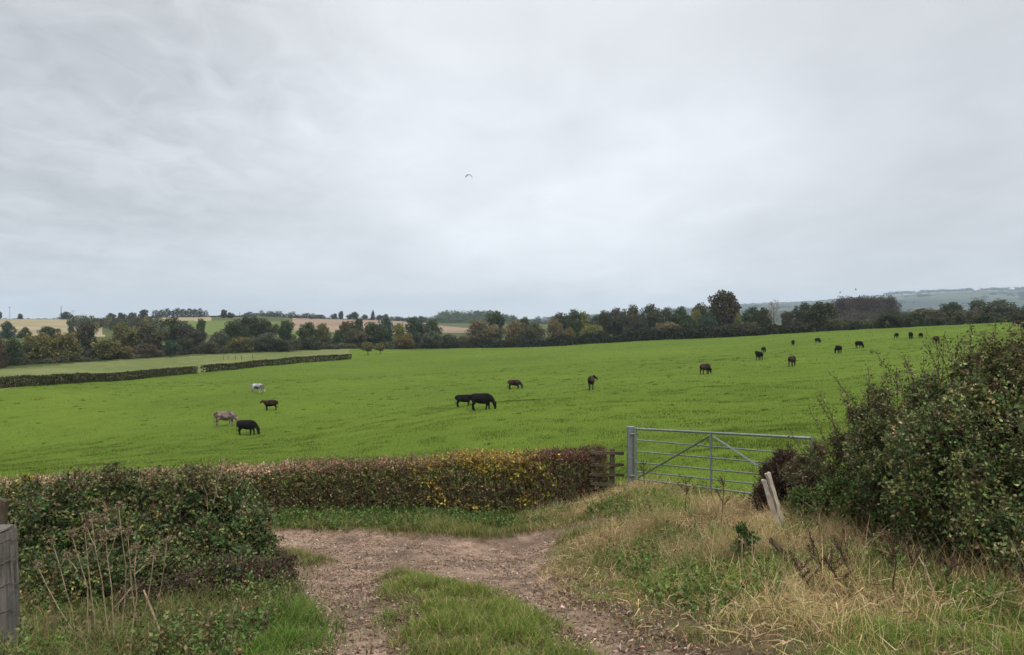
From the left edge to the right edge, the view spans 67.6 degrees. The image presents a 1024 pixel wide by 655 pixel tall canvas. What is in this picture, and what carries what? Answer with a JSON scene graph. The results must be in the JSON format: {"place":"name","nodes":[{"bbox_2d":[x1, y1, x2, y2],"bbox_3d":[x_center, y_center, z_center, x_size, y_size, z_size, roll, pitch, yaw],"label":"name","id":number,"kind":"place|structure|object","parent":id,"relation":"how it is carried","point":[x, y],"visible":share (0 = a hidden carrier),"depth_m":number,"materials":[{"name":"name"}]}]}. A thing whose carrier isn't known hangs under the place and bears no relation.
{"place":"outdoors","nodes":[
{"label":"outdoors","id":0,"kind":"place"},
{"bbox_2d":[0,317,210,336],"bbox_3d":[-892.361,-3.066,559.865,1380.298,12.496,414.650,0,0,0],"label":"stubble field","id":1,"kind":"structure","parent":0,"point":[33,325],"depth_m":550.26,"materials":[{"name":"plant"}]},
{"bbox_2d":[0,349,348,389],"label":"meadow","id":2,"kind":"structure","parent":0,"point":[129,365],"depth_m":212.01,"materials":[{"name":"plant"}]},
{"bbox_2d":[0,366,198,387],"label":"boundary hedge","id":3,"kind":"object","parent":2,"relation":"on","point":[41,380],"visible":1,"depth_m":143.19,"materials":[{"name":"green plant"}]},
{"bbox_2d":[163,340,181,356],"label":"tree","id":4,"kind":"object","parent":2,"relation":"on","point":[171,347],"visible":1,"depth_m":242.81,"materials":[{"name":"green plant"}]},
{"bbox_2d":[0,553,404,654],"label":"bank grass","id":5,"kind":"structure","parent":0,"point":[296,613],"depth_m":5.57,"materials":[{"name":"plant"}]},
{"bbox_2d":[292,318,470,334],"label":"ploughed field","id":6,"kind":"structure","parent":0,"point":[332,324],"depth_m":660.16,"materials":[{"name":"soil"}]},
{"bbox_2d":[279,546,618,654],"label":"track grass","id":7,"kind":"structure","parent":0,"point":[497,611],"depth_m":5.54,"materials":[{"name":"plant"}]},
{"bbox_2d":[0,316,963,369],"bbox_3d":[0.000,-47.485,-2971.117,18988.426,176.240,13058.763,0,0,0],"label":"terrain","id":8,"kind":"structure","parent":0,"point":[106,332],"depth_m":342.90,"materials":[{"name":"plant"}]},
{"bbox_2d":[0,320,21,338],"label":"tree","id":9,"kind":"object","parent":8,"relation":"on","point":[5,332],"visible":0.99,"depth_m":349.77,"materials":[{"name":"green plant"}]},
{"bbox_2d":[2,337,26,365],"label":"tree","id":10,"kind":"object","parent":8,"relation":"on","point":[15,352],"visible":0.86,"depth_m":196.68,"materials":[{"name":"green plant"}]},
{"bbox_2d":[22,332,60,361],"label":"tree","id":11,"kind":"object","parent":8,"relation":"on","point":[37,346],"visible":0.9,"depth_m":207.25,"materials":[{"name":"green plant"}]},
{"bbox_2d":[49,331,84,361],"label":"tree","id":12,"kind":"object","parent":8,"relation":"on","point":[68,348],"visible":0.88,"depth_m":212.78,"materials":[{"name":"green plant"}]},
{"bbox_2d":[71,321,98,355],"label":"tree","id":13,"kind":"object","parent":8,"relation":"on","point":[86,337],"visible":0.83,"depth_m":231.44,"materials":[{"name":"green plant"}]},
{"bbox_2d":[87,338,129,359],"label":"tree","id":14,"kind":"object","parent":8,"relation":"on","point":[110,348],"visible":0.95,"depth_m":223.75,"materials":[{"name":"green plant"}]},
{"bbox_2d":[110,322,143,348],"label":"tree","id":15,"kind":"object","parent":8,"relation":"on","point":[125,336],"visible":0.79,"depth_m":256.40,"materials":[{"name":"green plant"}]},
{"bbox_2d":[134,343,163,357],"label":"tree","id":16,"kind":"object","parent":8,"relation":"on","point":[144,349],"visible":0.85,"depth_m":239.85,"materials":[{"name":"brown plant"}]},
{"bbox_2d":[133,321,170,350],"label":"tree","id":17,"kind":"object","parent":8,"relation":"on","point":[147,337],"visible":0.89,"depth_m":258.67,"materials":[{"name":"green plant"}]},
{"bbox_2d":[157,316,189,341],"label":"tree","id":18,"kind":"object","parent":8,"relation":"on","point":[173,326],"visible":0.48,"depth_m":275.16,"materials":[{"name":"green plant"}]},
{"bbox_2d":[177,337,197,354],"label":"tree","id":19,"kind":"object","parent":8,"relation":"on","point":[186,345],"visible":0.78,"depth_m":255.26,"materials":[{"name":"green plant"}]},
{"bbox_2d":[173,324,208,348],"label":"tree","id":20,"kind":"object","parent":8,"relation":"on","point":[191,332],"visible":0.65,"depth_m":272.26,"materials":[{"name":"green plant"}]},
{"bbox_2d":[195,340,219,353],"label":"tree","id":21,"kind":"object","parent":8,"relation":"on","point":[207,347],"visible":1,"depth_m":260.07,"materials":[{"name":"green plant"}]},
{"bbox_2d":[3,308,427,329],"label":"ridge woodland","id":22,"kind":"object","parent":8,"relation":"on","point":[100,322],"visible":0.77,"depth_m":727.56,"materials":[{"name":"plant"}]},
{"bbox_2d":[209,330,229,350],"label":"tree","id":23,"kind":"object","parent":8,"relation":"on","point":[220,337],"visible":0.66,"depth_m":275.69,"materials":[{"name":"green plant"}]},
{"bbox_2d":[220,321,250,339],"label":"tree","id":24,"kind":"object","parent":8,"relation":"on","point":[231,329],"visible":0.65,"depth_m":289.33,"materials":[{"name":"green plant"}]},
{"bbox_2d":[222,336,254,352],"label":"tree","id":25,"kind":"object","parent":8,"relation":"on","point":[243,345],"visible":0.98,"depth_m":268.48,"materials":[{"name":"green plant"}]},
{"bbox_2d":[189,320,299,337],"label":"hillside pasture","id":26,"kind":"structure","parent":8,"relation":"on","point":[211,327],"depth_m":561.55,"materials":[{"name":"green plant"}]},
{"bbox_2d":[234,315,262,347],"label":"tree","id":27,"kind":"object","parent":8,"relation":"on","point":[246,321],"visible":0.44,"depth_m":296.15,"materials":[{"name":"green plant"}]},
{"bbox_2d":[247,332,283,350],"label":"tree","id":28,"kind":"object","parent":8,"relation":"on","point":[262,339],"visible":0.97,"depth_m":275.69,"materials":[{"name":"green plant"}]},
{"bbox_2d":[252,318,279,341],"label":"tree","id":29,"kind":"object","parent":8,"relation":"on","point":[263,325],"visible":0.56,"depth_m":296.46,"materials":[{"name":"green plant"}]},
{"bbox_2d":[268,339,293,351],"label":"tree","id":30,"kind":"object","parent":8,"relation":"on","point":[283,344],"visible":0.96,"depth_m":277.07,"materials":[{"name":"green plant"}]},
{"bbox_2d":[277,319,296,345],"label":"tree","id":31,"kind":"object","parent":8,"relation":"on","point":[285,331],"visible":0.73,"depth_m":290.60,"materials":[{"name":"green plant"}]},
{"bbox_2d":[296,321,321,348],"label":"tree","id":32,"kind":"object","parent":8,"relation":"on","point":[308,329],"visible":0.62,"depth_m":299.12,"materials":[{"name":"green plant"}]},
{"bbox_2d":[299,335,320,349],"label":"tree","id":33,"kind":"object","parent":8,"relation":"on","point":[309,342],"visible":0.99,"depth_m":287.24,"materials":[{"name":"green plant"}]},
{"bbox_2d":[316,322,331,343],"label":"tree","id":34,"kind":"object","parent":8,"relation":"on","point":[324,337],"visible":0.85,"depth_m":302.95,"materials":[{"name":"green plant"}]},
{"bbox_2d":[345,328,369,347],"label":"tree","id":35,"kind":"object","parent":8,"relation":"on","point":[359,339],"visible":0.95,"depth_m":302.71,"materials":[{"name":"green plant"}]},
{"bbox_2d":[360,322,388,344],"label":"tree","id":36,"kind":"object","parent":8,"relation":"on","point":[377,334],"visible":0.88,"depth_m":317.87,"materials":[{"name":"green plant"}]},
{"bbox_2d":[377,317,393,342],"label":"tree","id":37,"kind":"object","parent":8,"relation":"on","point":[384,323],"visible":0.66,"depth_m":330.02,"materials":[{"name":"green plant"}]},
{"bbox_2d":[393,334,414,348],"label":"tree","id":38,"kind":"object","parent":8,"relation":"on","point":[406,341],"visible":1,"depth_m":300.99,"materials":[{"name":"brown plant"}]},
{"bbox_2d":[404,316,424,343],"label":"tree","id":39,"kind":"object","parent":8,"relation":"on","point":[414,323],"visible":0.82,"depth_m":325.97,"materials":[{"name":"green plant"}]},
{"bbox_2d":[419,331,444,348],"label":"tree","id":40,"kind":"object","parent":8,"relation":"on","point":[432,339],"visible":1,"depth_m":305.39,"materials":[{"name":"green plant"}]},
{"bbox_2d":[423,309,532,323],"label":"wooded hill","id":41,"kind":"structure","parent":8,"relation":"on","point":[454,317],"depth_m":1343.87,"materials":[{"name":"plant"}]},
{"bbox_2d":[464,319,500,345],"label":"tree","id":42,"kind":"object","parent":8,"relation":"on","point":[483,329],"visible":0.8,"depth_m":317.52,"materials":[{"name":"green plant"}]},
{"bbox_2d":[485,310,504,339],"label":"tree","id":43,"kind":"object","parent":8,"relation":"on","point":[493,320],"visible":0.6,"depth_m":341.05,"materials":[{"name":"green plant"}]},
{"bbox_2d":[0,310,1023,366],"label":"undergrowth","id":44,"kind":"object","parent":8,"relation":"on","point":[871,323],"visible":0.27,"depth_m":234.94,"materials":[{"name":"plant"}]},
{"bbox_2d":[502,319,526,343],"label":"tree","id":45,"kind":"object","parent":8,"relation":"on","point":[513,329],"visible":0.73,"depth_m":313.11,"materials":[{"name":"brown plant"}]},
{"bbox_2d":[522,322,546,339],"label":"tree","id":46,"kind":"object","parent":8,"relation":"on","point":[533,331],"visible":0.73,"depth_m":311.90,"materials":[{"name":"green plant"}]},
{"bbox_2d":[546,318,563,337],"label":"tree","id":47,"kind":"object","parent":8,"relation":"on","point":[554,327],"visible":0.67,"depth_m":308.38,"materials":[{"name":"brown plant"}]},
{"bbox_2d":[562,309,582,337],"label":"tree","id":48,"kind":"object","parent":8,"relation":"on","point":[572,319],"visible":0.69,"depth_m":323.51,"materials":[{"name":"green plant"}]},
{"bbox_2d":[592,309,612,335],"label":"tree","id":49,"kind":"object","parent":8,"relation":"on","point":[603,316],"visible":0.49,"depth_m":318.09,"materials":[{"name":"green plant"}]},
{"bbox_2d":[605,308,627,336],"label":"tree","id":50,"kind":"object","parent":8,"relation":"on","point":[615,327],"visible":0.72,"depth_m":313.82,"materials":[{"name":"green plant"}]},
{"bbox_2d":[615,304,638,336],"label":"tree","id":51,"kind":"object","parent":8,"relation":"on","point":[632,311],"visible":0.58,"depth_m":308.50,"materials":[{"name":"green plant"}]},
{"bbox_2d":[629,314,647,335],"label":"tree","id":52,"kind":"object","parent":8,"relation":"on","point":[641,321],"visible":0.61,"depth_m":290.66,"materials":[{"name":"green plant"}]},
{"bbox_2d":[639,303,661,333],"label":"tree","id":53,"kind":"object","parent":8,"relation":"on","point":[650,311],"visible":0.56,"depth_m":305.20,"materials":[{"name":"green plant"}]},
{"bbox_2d":[669,305,691,326],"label":"tree","id":54,"kind":"object","parent":8,"relation":"on","point":[677,315],"visible":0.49,"depth_m":296.87,"materials":[{"name":"green plant"}]},
{"bbox_2d":[698,313,717,333],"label":"tree","id":55,"kind":"object","parent":8,"relation":"on","point":[708,320],"visible":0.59,"depth_m":270.59,"materials":[{"name":"green plant"}]},
{"bbox_2d":[707,289,743,330],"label":"tree","id":56,"kind":"object","parent":8,"relation":"on","point":[723,313],"visible":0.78,"depth_m":278.56,"materials":[{"name":"green plant"}]},
{"bbox_2d":[741,306,764,326],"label":"tree","id":57,"kind":"object","parent":8,"relation":"on","point":[746,317],"visible":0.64,"depth_m":275.85,"materials":[{"name":"green plant"}]},
{"bbox_2d":[754,307,772,327],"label":"tree","id":58,"kind":"object","parent":8,"relation":"on","point":[764,322],"visible":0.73,"depth_m":275.13,"materials":[{"name":"green plant"}]},
{"bbox_2d":[713,321,818,337],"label":"boundary hedge","id":59,"kind":"object","parent":8,"relation":"on","point":[738,331],"visible":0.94,"depth_m":247.78,"materials":[{"name":"green plant"}]},
{"bbox_2d":[789,301,809,323],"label":"tree","id":60,"kind":"object","parent":8,"relation":"on","point":[801,312],"visible":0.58,"depth_m":262.50,"materials":[{"name":"green plant"}]},
{"bbox_2d":[801,301,841,330],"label":"tree","id":61,"kind":"object","parent":8,"relation":"on","point":[823,314],"visible":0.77,"depth_m":244.27,"materials":[{"name":"green plant"}]},
{"bbox_2d":[830,295,910,323],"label":"long copse","id":62,"kind":"object","parent":8,"relation":"on","point":[863,308],"visible":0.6,"depth_m":556.60,"materials":[{"name":"plant"}]},
{"bbox_2d":[878,309,902,326],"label":"tree","id":63,"kind":"object","parent":8,"relation":"on","point":[894,316],"visible":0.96,"depth_m":223.20,"materials":[{"name":"green plant"}]},
{"bbox_2d":[904,308,945,323],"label":"tree","id":64,"kind":"object","parent":8,"relation":"on","point":[931,312],"visible":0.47,"depth_m":245.39,"materials":[{"name":"green plant"}]},
{"bbox_2d":[968,299,996,316],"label":"tree","id":65,"kind":"object","parent":8,"relation":"on","point":[980,305],"visible":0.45,"depth_m":249.81,"materials":[{"name":"green plant"}]},
{"bbox_2d":[984,299,1020,314],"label":"tree","id":66,"kind":"object","parent":8,"relation":"on","point":[1004,307],"visible":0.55,"depth_m":244.55,"materials":[{"name":"green plant"}]},
{"bbox_2d":[271,519,694,654],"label":"dirt track","id":67,"kind":"structure","parent":0,"point":[474,547],"depth_m":10.60,"materials":[{"name":"gravel"}]},
{"bbox_2d":[0,322,1023,511],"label":"pasture","id":68,"kind":"structure","parent":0,"point":[43,410],"depth_m":80.75,"materials":[{"name":"plant"}]},
{"bbox_2d":[213,411,238,426],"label":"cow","id":69,"kind":"object","parent":68,"relation":"on","point":[230,416],"visible":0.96,"depth_m":71.63},
{"bbox_2d":[236,420,259,434],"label":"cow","id":70,"kind":"object","parent":68,"relation":"on","point":[250,425],"visible":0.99,"depth_m":65.57},
{"bbox_2d":[200,354,351,371],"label":"boundary hedge","id":71,"kind":"object","parent":68,"relation":"on","point":[240,365],"visible":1,"depth_m":212.87,"materials":[{"name":"green plant"}]},
{"bbox_2d":[469,393,495,410],"bbox_3d":[-2.255,5.748,59.207,2.117,1.348,0.743,0,0,6],"label":"cow","id":72,"kind":"object","parent":68,"relation":"on","point":[482,398],"visible":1,"depth_m":58.99},
{"bbox_2d":[467,325,715,347],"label":"boundary hedge","id":73,"kind":"object","parent":68,"relation":"on","point":[673,331],"visible":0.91,"depth_m":286.17,"materials":[{"name":"green plant"}]},
{"bbox_2d":[0,0,1023,319],"label":"sky","id":74,"kind":"structure","parent":0,"point":[238,157],"materials":[{"name":"grey"}]},
{"bbox_2d":[6,490,1022,654],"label":"ground","id":75,"kind":"structure","parent":0,"point":[737,649],"depth_m":5.66,"materials":[{"name":"soil"}]},
{"bbox_2d":[0,498,7,524],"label":"fence post","id":76,"kind":"object","parent":75,"relation":"on","point":[3,510],"visible":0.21,"depth_m":7.60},
{"bbox_2d":[0,524,20,649],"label":"old gatepost","id":77,"kind":"object","parent":75,"relation":"on","point":[10,607],"visible":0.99,"depth_m":4.95,"materials":[{"name":"wood"}]},
{"bbox_2d":[62,528,89,633],"bbox_3d":[-3.038,1.816,5.313,0.192,0.857,0.116,0,1,29],"label":"hogweed stem","id":78,"kind":"object","parent":75,"relation":"on","point":[68,553],"visible":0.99,"depth_m":5.32,"materials":[{"name":"plant"}]},
{"bbox_2d":[78,522,108,632],"bbox_3d":[-2.956,1.815,5.425,0.186,0.870,0.135,0,1,21],"label":"hogweed stem","id":79,"kind":"object","parent":75,"relation":"on","point":[99,534],"visible":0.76,"depth_m":5.40,"materials":[{"name":"plant"}]},
{"bbox_2d":[82,511,116,633],"bbox_3d":[-2.848,1.748,5.260,0.301,0.984,0.152,0,1,21],"label":"hogweed stem","id":80,"kind":"object","parent":75,"relation":"on","point":[91,520],"visible":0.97,"depth_m":5.26,"materials":[{"name":"plant"}]},
{"bbox_2d":[97,516,121,637],"bbox_3d":[-2.749,1.759,5.235,0.159,0.933,0.113,0,1,26],"label":"hogweed stem","id":81,"kind":"object","parent":75,"relation":"on","point":[115,528],"visible":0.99,"depth_m":5.22,"materials":[{"name":"plant"}]},
{"bbox_2d":[113,501,126,630],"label":"hogweed stem","id":82,"kind":"object","parent":75,"relation":"on","point":[118,506],"visible":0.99,"depth_m":5.67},
{"bbox_2d":[127,542,157,647],"bbox_3d":[-2.437,1.798,5.048,0.186,0.768,0.098,0,1,-22],"label":"hogweed stem","id":83,"kind":"object","parent":75,"relation":"on","point":[135,547],"visible":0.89,"depth_m":5.05,"materials":[{"name":"plant"}]},
{"bbox_2d":[0,443,291,607],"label":"hawthorn bush","id":84,"kind":"object","parent":75,"relation":"on","point":[178,503],"visible":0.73,"depth_m":7.83,"materials":[{"name":"green plant"}]},
{"bbox_2d":[0,565,306,654],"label":"nettles","id":85,"kind":"object","parent":75,"relation":"on","point":[244,623],"visible":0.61,"depth_m":5.21,"materials":[{"name":"green plant"}]},
{"bbox_2d":[102,546,309,611],"bbox_3d":[-2.688,2.389,7.227,1.787,0.607,1.499,0,0,0],"label":"bramble","id":86,"kind":"object","parent":75,"relation":"on","point":[289,561],"visible":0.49,"depth_m":6.97,"materials":[{"name":"green plant"}]},
{"bbox_2d":[0,431,615,516],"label":"clipped hedge","id":87,"kind":"object","parent":75,"relation":"on","point":[497,493],"visible":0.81,"depth_m":17.15,"materials":[{"name":"green plant"}]},
{"bbox_2d":[55,484,614,556],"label":"verge grass","id":88,"kind":"structure","parent":75,"relation":"on","point":[433,524],"depth_m":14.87,"materials":[{"name":"plant"}]},
{"bbox_2d":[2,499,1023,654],"bbox_3d":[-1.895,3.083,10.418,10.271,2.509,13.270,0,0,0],"label":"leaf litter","id":89,"kind":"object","parent":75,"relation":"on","point":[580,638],"visible":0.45,"depth_m":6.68,"materials":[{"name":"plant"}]},
{"bbox_2d":[590,448,623,499],"bbox_3d":[2.111,3.395,17.009,0.774,1.408,0.147,0,0,0],"label":"wooden fence","id":90,"kind":"object","parent":75,"relation":"on","point":[612,453],"visible":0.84,"depth_m":16.95,"materials":[{"name":"wood"}]},
{"bbox_2d":[627,426,633,486],"bbox_3d":[2.573,2.974,16.625,0.155,1.644,0.155,0,0,0],"label":"gate post","id":91,"kind":"object","parent":75,"relation":"on","point":[630,453],"visible":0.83,"depth_m":16.55,"materials":[{"name":"metal"}]},
{"bbox_2d":[631,428,812,494],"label":"field gate","id":92,"kind":"structure","parent":91,"relation":"attached to","point":[727,447],"depth_m":14.85,"materials":[{"name":"metal"}]},
{"bbox_2d":[729,521,760,564],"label":"thistle","id":93,"kind":"object","parent":75,"relation":"on","point":[742,528],"visible":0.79,"depth_m":8.59,"materials":[{"name":"green plant"}]},
{"bbox_2d":[761,479,780,527],"bbox_3d":[3.507,2.392,10.363,0.078,0.712,0.044,-18,0,17],"label":"wooden stake","id":94,"kind":"object","parent":75,"relation":"on","point":[768,495],"visible":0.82,"depth_m":10.35,"materials":[{"name":"wood"}]},
{"bbox_2d":[521,472,1023,654],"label":"long dry grass","id":95,"kind":"structure","parent":75,"relation":"on","point":[779,611],"depth_m":6.90,"materials":[{"name":"plant"}]},
{"bbox_2d":[748,443,798,517],"bbox_3d":[4.362,2.521,12.510,1.147,1.208,1.080,0,0,0],"label":"bramble heap","id":96,"kind":"object","parent":75,"relation":"on","point":[776,462],"visible":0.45,"depth_m":12.43,"materials":[{"name":"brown plant"}]},
{"bbox_2d":[765,471,784,525],"bbox_3d":[3.602,2.404,10.419,0.078,0.913,0.064,-17,1,-28],"label":"wooden stake","id":97,"kind":"object","parent":75,"relation":"on","point":[768,476],"visible":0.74,"depth_m":10.40,"materials":[{"name":"wood"}]},
{"bbox_2d":[578,475,1023,620],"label":"bank weeds","id":98,"kind":"object","parent":75,"relation":"on","point":[676,592],"visible":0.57,"depth_m":7.34,"materials":[{"name":"green plant"}]},
{"bbox_2d":[768,537,839,601],"bbox_3d":[2.819,2.333,7.527,0.111,0.110,2.263,-30,-5,2],"label":"rotten rail","id":99,"kind":"object","parent":75,"relation":"on","point":[773,543],"visible":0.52,"depth_m":7.76,"materials":[{"name":"wood"}]},
{"bbox_2d":[789,550,820,597],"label":"dock stalk","id":100,"kind":"object","parent":75,"relation":"on","point":[800,569],"visible":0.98,"depth_m":6.60,"materials":[{"name":"brown plant"}]},
{"bbox_2d":[822,548,851,599],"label":"dock stalk","id":101,"kind":"object","parent":75,"relation":"on","point":[830,565],"visible":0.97,"depth_m":6.52,"materials":[{"name":"brown plant"}]},
{"bbox_2d":[777,348,906,511],"bbox_3d":[4.806,1.600,11.040,1.160,2.669,2.597,0,0,-16],"label":"blackthorn bush","id":102,"kind":"object","parent":75,"relation":"on","point":[811,472],"visible":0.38,"depth_m":11.01,"materials":[{"name":"green plant"}]},
{"bbox_2d":[784,471,900,539],"bbox_3d":[4.426,2.318,9.976,0.918,1.167,3.048,0,0,-12],"label":"elder bush","id":103,"kind":"object","parent":75,"relation":"on","point":[840,489],"visible":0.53,"depth_m":10.14,"materials":[{"name":"green plant"}]},
{"bbox_2d":[832,523,858,577],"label":"dock stalk","id":104,"kind":"object","parent":75,"relation":"on","point":[839,548],"visible":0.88,"depth_m":6.82,"materials":[{"name":"brown plant"}]},
{"bbox_2d":[876,523,910,601],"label":"dock stalk","id":105,"kind":"object","parent":75,"relation":"on","point":[893,553],"visible":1,"depth_m":6.21,"materials":[{"name":"brown plant"}]},
{"bbox_2d":[840,316,1023,587],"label":"hawthorn tree","id":106,"kind":"object","parent":75,"relation":"on","point":[938,443],"visible":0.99,"depth_m":7.73,"materials":[{"name":"green plant"}]},
{"bbox_2d":[885,525,1023,609],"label":"withered stalks","id":107,"kind":"object","parent":75,"relation":"on","point":[935,554],"visible":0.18,"depth_m":6.53,"materials":[{"name":"beige plant"}]},
{"bbox_2d":[529,290,1023,323],"bbox_3d":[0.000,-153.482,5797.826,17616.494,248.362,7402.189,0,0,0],"label":"hills","id":108,"kind":"structure","parent":0,"point":[934,301],"depth_m":3969.58,"materials":[{"name":"plant"}]},
{"bbox_2d":[527,287,1023,323],"bbox_3d":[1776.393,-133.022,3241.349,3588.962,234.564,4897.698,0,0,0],"label":"distant woods","id":109,"kind":"object","parent":108,"relation":"on","point":[921,294],"visible":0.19,"depth_m":4432.58,"materials":[{"name":"green plant"}]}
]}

